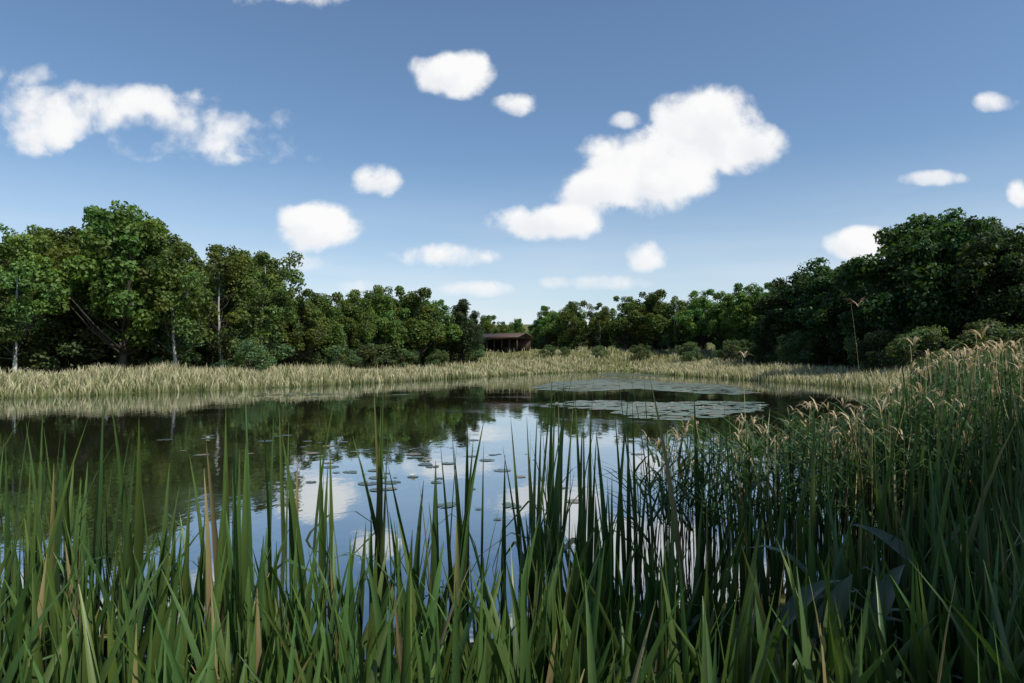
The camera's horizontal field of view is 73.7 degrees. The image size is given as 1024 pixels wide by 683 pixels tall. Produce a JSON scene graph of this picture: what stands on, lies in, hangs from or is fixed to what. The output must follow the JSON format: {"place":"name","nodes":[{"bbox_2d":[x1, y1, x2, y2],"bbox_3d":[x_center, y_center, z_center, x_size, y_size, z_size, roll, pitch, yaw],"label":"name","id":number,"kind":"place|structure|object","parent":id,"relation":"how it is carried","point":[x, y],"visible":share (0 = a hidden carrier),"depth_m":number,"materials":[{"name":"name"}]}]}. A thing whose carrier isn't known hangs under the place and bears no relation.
{"place":"outdoors","nodes":[
{"label":"outdoors","id":0,"kind":"place"},
{"bbox_2d":[0,324,902,682],"bbox_3d":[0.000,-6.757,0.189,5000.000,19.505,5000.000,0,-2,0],"label":"ground","id":1,"kind":"structure","parent":0,"point":[654,354],"depth_m":55.82,"materials":[{"name":"soil"}]},
{"bbox_2d":[0,251,11,290],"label":"birch tree","id":2,"kind":"object","parent":1,"relation":"on","point":[1,267],"visible":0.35,"depth_m":49.48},
{"bbox_2d":[0,304,42,368],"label":"bush","id":3,"kind":"object","parent":1,"relation":"on","point":[13,335],"visible":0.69,"depth_m":49.93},
{"bbox_2d":[0,250,55,371],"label":"birch tree","id":4,"kind":"object","parent":1,"relation":"on","point":[9,298],"visible":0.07,"depth_m":56.29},
{"bbox_2d":[0,223,70,376],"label":"birch tree","id":5,"kind":"object","parent":1,"relation":"on","point":[29,268],"visible":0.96,"depth_m":49.80,"materials":[{"name":"plant"}]},
{"bbox_2d":[1,323,72,369],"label":"bush","id":6,"kind":"object","parent":1,"relation":"on","point":[20,357],"visible":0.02,"depth_m":61.00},
{"bbox_2d":[0,303,82,372],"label":"bush","id":7,"kind":"object","parent":1,"relation":"on","point":[43,359],"visible":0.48,"depth_m":54.10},
{"bbox_2d":[0,230,91,368],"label":"oak tree","id":8,"kind":"object","parent":1,"relation":"on","point":[1,299],"visible":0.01,"depth_m":65.65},
{"bbox_2d":[0,226,120,371],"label":"oak tree","id":9,"kind":"object","parent":1,"relation":"on","point":[65,242],"visible":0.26,"depth_m":56.56,"materials":[{"name":"plant"}]},
{"bbox_2d":[31,314,127,369],"bbox_3d":[-39.882,-0.093,62.029,8.609,6.013,9.613,-2,-2,43],"label":"bush","id":10,"kind":"object","parent":1,"relation":"on","point":[77,366],"visible":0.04,"depth_m":61.27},
{"bbox_2d":[58,308,171,369],"bbox_3d":[-33.435,-0.312,59.346,9.462,6.307,9.581,0,-2,9],"label":"bush","id":11,"kind":"object","parent":1,"relation":"on","point":[85,335],"visible":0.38,"depth_m":57.10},
{"bbox_2d":[38,200,195,370],"bbox_3d":[-31.973,-4.354,56.686,10.512,14.470,11.601,1,-2,-18],"label":"oak tree","id":12,"kind":"object","parent":1,"relation":"on","point":[108,299],"visible":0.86,"depth_m":54.98,"materials":[{"name":"plant"}]},
{"bbox_2d":[82,205,173,258],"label":"oak tree","id":13,"kind":"object","parent":1,"relation":"on","point":[139,219],"visible":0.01,"depth_m":75.53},
{"bbox_2d":[83,213,185,369],"bbox_3d":[-35.482,-4.372,64.147,9.435,14.470,9.637,0,-2,-6],"label":"oak tree","id":14,"kind":"object","parent":1,"relation":"on","point":[166,250],"visible":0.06,"depth_m":63.20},
{"bbox_2d":[106,249,210,366],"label":"oak tree","id":15,"kind":"object","parent":1,"relation":"on","point":[181,314],"visible":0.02,"depth_m":65.30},
{"bbox_2d":[116,326,204,368],"bbox_3d":[-30.435,0.791,60.778,6.438,4.497,7.189,0,-2,-1],"label":"bush","id":16,"kind":"object","parent":1,"relation":"on","point":[166,357],"visible":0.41,"depth_m":59.47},
{"bbox_2d":[131,233,217,364],"bbox_3d":[-28.154,-3.062,56.651,7.246,12.022,6.882,-2,-2,44],"label":"birch tree","id":17,"kind":"object","parent":1,"relation":"on","point":[176,261],"visible":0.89,"depth_m":56.23,"materials":[{"name":"plant"}]},
{"bbox_2d":[149,331,216,367],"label":"bush","id":18,"kind":"object","parent":1,"relation":"on","point":[209,357],"visible":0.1,"depth_m":68.16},
{"bbox_2d":[188,259,241,369],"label":"oak tree","id":19,"kind":"object","parent":1,"relation":"on","point":[211,271],"visible":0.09,"depth_m":69.49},
{"bbox_2d":[184,326,266,370],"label":"bush","id":20,"kind":"object","parent":1,"relation":"on","point":[210,349],"visible":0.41,"depth_m":65.35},
{"bbox_2d":[183,244,271,370],"bbox_3d":[-26.427,-3.070,63.434,7.706,12.366,7.582,1,-2,-23],"label":"birch tree","id":21,"kind":"object","parent":1,"relation":"on","point":[227,268],"visible":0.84,"depth_m":63.07,"materials":[{"name":"plant"}]},
{"bbox_2d":[219,336,277,372],"bbox_3d":[-22.816,1.375,60.202,4.526,3.643,4.470,-1,-2,27],"label":"bush","id":22,"kind":"object","parent":1,"relation":"on","point":[250,350],"visible":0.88,"depth_m":59.31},
{"bbox_2d":[209,244,287,322],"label":"oak tree","id":23,"kind":"object","parent":1,"relation":"on","point":[247,253],"visible":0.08,"depth_m":77.93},
{"bbox_2d":[207,323,294,370],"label":"bush","id":24,"kind":"object","parent":1,"relation":"on","point":[277,351],"visible":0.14,"depth_m":71.19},
{"bbox_2d":[232,266,288,368],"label":"oak tree","id":25,"kind":"object","parent":1,"relation":"on","point":[271,289],"visible":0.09,"depth_m":75.09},
{"bbox_2d":[216,251,306,364],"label":"birch tree","id":26,"kind":"object","parent":1,"relation":"on","point":[280,302],"visible":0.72,"depth_m":66.53,"materials":[{"name":"plant"}]},
{"bbox_2d":[267,265,293,306],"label":"birch tree","id":27,"kind":"object","parent":1,"relation":"on","point":[285,283],"visible":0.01,"depth_m":84.36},
{"bbox_2d":[267,288,331,366],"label":"oak tree","id":28,"kind":"object","parent":1,"relation":"on","point":[313,329],"visible":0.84,"depth_m":75.26,"materials":[{"name":"plant"}]},
{"bbox_2d":[259,321,344,366],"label":"bush","id":29,"kind":"object","parent":1,"relation":"on","point":[310,359],"visible":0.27,"depth_m":78.22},
{"bbox_2d":[292,291,346,366],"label":"oak tree","id":30,"kind":"object","parent":1,"relation":"on","point":[338,335],"visible":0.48,"depth_m":83.67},
{"bbox_2d":[310,339,347,365],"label":"bush","id":31,"kind":"object","parent":1,"relation":"on","point":[335,352],"visible":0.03,"depth_m":86.84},
{"bbox_2d":[316,343,358,367],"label":"bush","id":32,"kind":"object","parent":1,"relation":"on","point":[350,358],"visible":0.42,"depth_m":85.72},
{"bbox_2d":[325,299,361,318],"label":"oak tree","id":33,"kind":"object","parent":1,"relation":"on","point":[333,308],"visible":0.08,"depth_m":104.03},
{"bbox_2d":[335,310,361,367],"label":"oak tree","id":34,"kind":"object","parent":1,"relation":"on","point":[340,312],"visible":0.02,"depth_m":99.70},
{"bbox_2d":[331,292,377,369],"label":"oak tree","id":35,"kind":"object","parent":1,"relation":"on","point":[350,308],"visible":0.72,"depth_m":90.77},
{"bbox_2d":[345,342,378,368],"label":"bush","id":36,"kind":"object","parent":1,"relation":"on","point":[368,352],"visible":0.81,"depth_m":89.48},
{"bbox_2d":[329,332,394,367],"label":"bush","id":37,"kind":"object","parent":1,"relation":"on","point":[382,346],"visible":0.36,"depth_m":94.17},
{"bbox_2d":[337,289,388,363],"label":"oak tree","id":38,"kind":"object","parent":1,"relation":"on","point":[357,293],"visible":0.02,"depth_m":106.18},
{"bbox_2d":[362,284,414,368],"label":"oak tree","id":39,"kind":"object","parent":1,"relation":"on","point":[396,332],"visible":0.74,"depth_m":95.81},
{"bbox_2d":[368,330,408,367],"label":"bush","id":40,"kind":"object","parent":1,"relation":"on","point":[398,362],"visible":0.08,"depth_m":99.47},
{"bbox_2d":[387,347,419,368],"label":"bush","id":41,"kind":"object","parent":1,"relation":"on","point":[402,355],"visible":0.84,"depth_m":95.31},
{"bbox_2d":[390,340,425,365],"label":"bush","id":42,"kind":"object","parent":1,"relation":"on","point":[418,362],"visible":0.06,"depth_m":103.80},
{"bbox_2d":[396,296,422,321],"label":"oak tree","id":43,"kind":"object","parent":1,"relation":"on","point":[400,300],"visible":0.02,"depth_m":110.24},
{"bbox_2d":[374,287,445,366],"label":"oak tree","id":44,"kind":"object","parent":1,"relation":"on","point":[422,326],"visible":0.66,"depth_m":100.23,"materials":[{"name":"plant"}]},
{"bbox_2d":[414,347,433,365],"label":"bush","id":45,"kind":"object","parent":1,"relation":"on","point":[424,361],"visible":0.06,"depth_m":110.82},
{"bbox_2d":[424,299,446,331],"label":"oak tree","id":46,"kind":"object","parent":1,"relation":"on","point":[440,300],"visible":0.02,"depth_m":122.59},
{"bbox_2d":[424,349,449,366],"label":"bush","id":47,"kind":"object","parent":1,"relation":"on","point":[438,355],"visible":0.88,"depth_m":103.40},
{"bbox_2d":[415,301,462,360],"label":"oak tree","id":48,"kind":"object","parent":1,"relation":"on","point":[452,335],"visible":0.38,"depth_m":106.81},
{"bbox_2d":[428,330,481,364],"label":"bush","id":49,"kind":"object","parent":1,"relation":"on","point":[453,359],"visible":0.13,"depth_m":113.45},
{"bbox_2d":[442,299,481,364],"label":"dark tree","id":50,"kind":"object","parent":1,"relation":"on","point":[470,329],"visible":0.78,"depth_m":109.00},
{"bbox_2d":[464,345,484,361],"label":"bush","id":51,"kind":"object","parent":1,"relation":"on","point":[483,353],"visible":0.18,"depth_m":120.83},
{"bbox_2d":[466,322,484,362],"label":"dark tree","id":52,"kind":"object","parent":1,"relation":"on","point":[475,348],"visible":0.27,"depth_m":119.01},
{"bbox_2d":[467,310,485,342],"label":"dark tree","id":53,"kind":"object","parent":1,"relation":"on","point":[474,315],"visible":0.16,"depth_m":130.66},
{"bbox_2d":[479,315,499,339],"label":"oak tree","id":54,"kind":"object","parent":1,"relation":"on","point":[485,321],"visible":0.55,"depth_m":165.30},
{"bbox_2d":[492,321,508,332],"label":"oak tree","id":55,"kind":"object","parent":1,"relation":"on","point":[503,326],"visible":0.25,"depth_m":180.68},
{"bbox_2d":[0,346,1003,399],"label":"reed belt plants","id":56,"kind":"object","parent":1,"relation":"on","point":[111,379],"visible":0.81,"depth_m":58.75,"materials":[{"name":"plant"}]},
{"bbox_2d":[480,333,533,351],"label":"shelter","id":57,"kind":"object","parent":1,"relation":"on","point":[516,341],"visible":0.75,"depth_m":141.20,"materials":[{"name":"brown wood"}]},
{"bbox_2d":[0,355,1023,682],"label":"reeds","id":58,"kind":"object","parent":1,"relation":"on","point":[956,607],"visible":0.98,"depth_m":3.59,"materials":[{"name":"plant"}]},
{"bbox_2d":[503,318,528,333],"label":"oak tree","id":59,"kind":"object","parent":1,"relation":"on","point":[517,326],"visible":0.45,"depth_m":169.02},
{"bbox_2d":[526,331,537,348],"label":"bush","id":60,"kind":"object","parent":1,"relation":"on","point":[533,343],"visible":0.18,"depth_m":172.36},
{"bbox_2d":[528,305,562,348],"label":"oak tree","id":61,"kind":"object","parent":1,"relation":"on","point":[540,330],"visible":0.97,"depth_m":161.38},
{"bbox_2d":[538,344,555,357],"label":"bush","id":62,"kind":"object","parent":1,"relation":"on","point":[550,348],"visible":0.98,"depth_m":135.65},
{"bbox_2d":[535,333,565,349],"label":"bush","id":63,"kind":"object","parent":1,"relation":"on","point":[542,341],"visible":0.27,"depth_m":163.69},
{"bbox_2d":[560,346,570,356],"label":"bush","id":64,"kind":"object","parent":1,"relation":"on","point":[566,349],"visible":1,"depth_m":139.72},
{"bbox_2d":[552,333,581,349],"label":"bush","id":65,"kind":"object","parent":1,"relation":"on","point":[570,341],"visible":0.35,"depth_m":161.16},
{"bbox_2d":[555,300,587,348],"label":"oak tree","id":66,"kind":"object","parent":1,"relation":"on","point":[576,317],"visible":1,"depth_m":157.34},
{"bbox_2d":[573,309,590,349],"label":"birch tree","id":67,"kind":"object","parent":1,"relation":"on","point":[583,314],"visible":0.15,"depth_m":179.72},
{"bbox_2d":[581,327,613,348],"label":"bush","id":68,"kind":"object","parent":1,"relation":"on","point":[590,340],"visible":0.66,"depth_m":158.84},
{"bbox_2d":[590,345,610,357],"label":"bush","id":69,"kind":"object","parent":1,"relation":"on","point":[597,349],"visible":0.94,"depth_m":141.36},
{"bbox_2d":[586,302,615,345],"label":"birch tree","id":70,"kind":"object","parent":1,"relation":"on","point":[602,314],"visible":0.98,"depth_m":155.71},
{"bbox_2d":[592,308,614,348],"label":"oak tree","id":71,"kind":"object","parent":1,"relation":"on","point":[601,324],"visible":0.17,"depth_m":160.90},
{"bbox_2d":[604,331,632,350],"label":"bush","id":72,"kind":"object","parent":1,"relation":"on","point":[621,345],"visible":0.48,"depth_m":154.64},
{"bbox_2d":[606,296,646,349],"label":"oak tree","id":73,"kind":"object","parent":1,"relation":"on","point":[621,322],"visible":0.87,"depth_m":150.70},
{"bbox_2d":[629,344,650,360],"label":"bush","id":74,"kind":"object","parent":1,"relation":"on","point":[633,350],"visible":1,"depth_m":139.61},
{"bbox_2d":[624,289,676,350],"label":"oak tree","id":75,"kind":"object","parent":1,"relation":"on","point":[653,324],"visible":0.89,"depth_m":148.66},
{"bbox_2d":[632,328,673,350],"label":"bush","id":76,"kind":"object","parent":1,"relation":"on","point":[643,341],"visible":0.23,"depth_m":151.66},
{"bbox_2d":[655,324,687,349],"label":"bush","id":77,"kind":"object","parent":1,"relation":"on","point":[663,343],"visible":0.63,"depth_m":148.70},
{"bbox_2d":[661,296,687,349],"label":"birch tree","id":78,"kind":"object","parent":1,"relation":"on","point":[674,303],"visible":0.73,"depth_m":146.73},
{"bbox_2d":[672,316,689,347],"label":"oak tree","id":79,"kind":"object","parent":1,"relation":"on","point":[681,341],"visible":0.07,"depth_m":152.58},
{"bbox_2d":[675,341,704,362],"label":"bush","id":80,"kind":"object","parent":1,"relation":"on","point":[694,350],"visible":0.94,"depth_m":129.67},
{"bbox_2d":[675,302,705,321],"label":"oak tree","id":81,"kind":"object","parent":1,"relation":"on","point":[686,304],"visible":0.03,"depth_m":157.50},
{"bbox_2d":[681,331,715,350],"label":"bush","id":82,"kind":"object","parent":1,"relation":"on","point":[682,343],"visible":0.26,"depth_m":145.02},
{"bbox_2d":[675,289,723,350],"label":"oak tree","id":83,"kind":"object","parent":1,"relation":"on","point":[697,327],"visible":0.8,"depth_m":142.09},
{"bbox_2d":[703,302,726,349],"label":"oak tree","id":84,"kind":"object","parent":1,"relation":"on","point":[713,332],"visible":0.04,"depth_m":148.35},
{"bbox_2d":[710,334,731,349],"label":"bush","id":85,"kind":"object","parent":1,"relation":"on","point":[718,343],"visible":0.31,"depth_m":140.71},
{"bbox_2d":[706,291,742,353],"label":"oak tree","id":86,"kind":"object","parent":1,"relation":"on","point":[715,312],"visible":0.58,"depth_m":136.93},
{"bbox_2d":[711,339,747,362],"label":"bush","id":87,"kind":"object","parent":1,"relation":"on","point":[733,346],"visible":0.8,"depth_m":121.24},
{"bbox_2d":[718,282,767,347],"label":"oak tree","id":88,"kind":"object","parent":1,"relation":"on","point":[736,322],"visible":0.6,"depth_m":131.01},
{"bbox_2d":[742,333,768,354],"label":"bush","id":89,"kind":"object","parent":1,"relation":"on","point":[750,345],"visible":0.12,"depth_m":129.93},
{"bbox_2d":[738,339,777,363],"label":"bush","id":90,"kind":"object","parent":1,"relation":"on","point":[753,349],"visible":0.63,"depth_m":117.19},
{"bbox_2d":[745,282,777,348],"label":"oak tree","id":91,"kind":"object","parent":1,"relation":"on","point":[767,286],"visible":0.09,"depth_m":127.30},
{"bbox_2d":[749,287,784,361],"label":"dark oak tree","id":92,"kind":"object","parent":1,"relation":"on","point":[757,338],"visible":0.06,"depth_m":111.21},
{"bbox_2d":[762,338,799,365],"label":"bush","id":93,"kind":"object","parent":1,"relation":"on","point":[773,359],"visible":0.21,"depth_m":103.38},
{"bbox_2d":[751,271,819,367],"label":"dark oak tree","id":94,"kind":"object","parent":1,"relation":"on","point":[768,303],"visible":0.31,"depth_m":99.12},
{"bbox_2d":[776,330,822,366],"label":"bush","id":95,"kind":"object","parent":1,"relation":"on","point":[799,343],"visible":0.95,"depth_m":89.38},
{"bbox_2d":[586,335,1023,589],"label":"reeds","id":96,"kind":"object","parent":1,"relation":"on","point":[940,381],"visible":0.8,"depth_m":6.38,"materials":[{"name":"plant"}]},
{"bbox_2d":[770,257,849,367],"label":"dark oak tree","id":97,"kind":"object","parent":1,"relation":"on","point":[812,301],"visible":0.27,"depth_m":91.81,"materials":[{"name":"plant"}]},
{"bbox_2d":[803,330,847,366],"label":"bush","id":98,"kind":"object","parent":1,"relation":"on","point":[822,359],"visible":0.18,"depth_m":93.82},
{"bbox_2d":[804,261,867,367],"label":"dark oak tree","id":99,"kind":"object","parent":1,"relation":"on","point":[829,311],"visible":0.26,"depth_m":84.32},
{"bbox_2d":[822,337,865,367],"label":"bush","id":100,"kind":"object","parent":1,"relation":"on","point":[830,350],"visible":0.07,"depth_m":88.77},
{"bbox_2d":[836,274,873,331],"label":"dark oak tree","id":101,"kind":"object","parent":1,"relation":"on","point":[854,307],"depth_m":81.88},
{"bbox_2d":[837,260,896,365],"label":"dark oak tree","id":102,"kind":"object","parent":1,"relation":"on","point":[859,325],"visible":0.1,"depth_m":72.74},
{"bbox_2d":[843,328,902,372],"bbox_3d":[31.864,1.129,60.131,5.005,4.592,5.588,-1,-2,31],"label":"bush","id":103,"kind":"object","parent":1,"relation":"on","point":[862,347],"visible":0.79,"depth_m":60.06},
{"bbox_2d":[845,325,908,362],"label":"bush","id":104,"kind":"object","parent":1,"relation":"on","point":[865,352],"visible":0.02,"depth_m":76.77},
{"bbox_2d":[735,298,1023,444],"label":"reeds","id":105,"kind":"object","parent":1,"relation":"on","point":[915,339],"visible":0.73,"depth_m":10.86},
{"bbox_2d":[845,224,931,360],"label":"dark oak tree","id":106,"kind":"object","parent":1,"relation":"on","point":[852,295],"visible":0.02,"depth_m":70.57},
{"bbox_2d":[881,331,924,360],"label":"bush","id":107,"kind":"object","parent":1,"relation":"on","point":[912,356],"visible":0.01,"depth_m":66.50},
{"bbox_2d":[832,211,996,358],"bbox_3d":[38.016,-4.258,62.763,15.549,14.988,14.578,0,-2,-6],"label":"dark oak tree","id":108,"kind":"object","parent":1,"relation":"on","point":[890,298],"visible":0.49,"depth_m":61.37,"materials":[{"name":"plant"}]},
{"bbox_2d":[885,324,963,372],"bbox_3d":[31.492,0.935,51.565,5.536,4.496,6.182,1,-2,-36],"label":"bush","id":109,"kind":"object","parent":1,"relation":"on","point":[901,348],"visible":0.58,"depth_m":51.88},
{"bbox_2d":[906,207,1011,354],"bbox_3d":[39.102,-4.343,57.854,9.902,14.822,10.442,-1,-2,32],"label":"dark oak tree","id":110,"kind":"object","parent":1,"relation":"on","point":[937,252],"visible":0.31,"depth_m":57.27,"materials":[{"name":"plant"}]},
{"bbox_2d":[912,228,1023,352],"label":"dark oak tree","id":111,"kind":"object","parent":1,"relation":"on","point":[974,275],"visible":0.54,"depth_m":52.81,"materials":[{"name":"plant"}]},
{"bbox_2d":[929,318,1023,361],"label":"bush","id":112,"kind":"object","parent":1,"relation":"on","point":[969,340],"visible":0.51,"depth_m":47.29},
{"bbox_2d":[950,216,1003,294],"bbox_3d":[45.235,-4.426,65.620,11.337,15.049,12.093,0,-2,-11],"label":"dark oak tree","id":113,"kind":"object","parent":1,"relation":"on","point":[1001,226],"visible":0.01,"depth_m":64.45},
{"bbox_2d":[976,223,1023,341],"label":"dark oak tree","id":114,"kind":"object","parent":1,"relation":"on","point":[1013,261],"visible":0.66,"depth_m":51.42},
{"bbox_2d":[1018,307,1023,328],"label":"dark oak tree","id":115,"kind":"object","parent":1,"relation":"on","point":[1021,313],"visible":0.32,"depth_m":50.55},
{"bbox_2d":[0,371,995,673],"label":"pond water","id":116,"kind":"structure","parent":0,"point":[430,419],"depth_m":15.53,"materials":[{"name":"liquid"}]},
{"bbox_2d":[158,373,854,519],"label":"lily pads","id":117,"kind":"object","parent":116,"relation":"on","point":[598,385],"visible":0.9,"depth_m":30.94,"materials":[{"name":"plant"}]},
{"bbox_2d":[0,0,1023,324],"label":"sky","id":118,"kind":"structure","parent":0,"point":[863,97],"materials":[{"name":"blue"}]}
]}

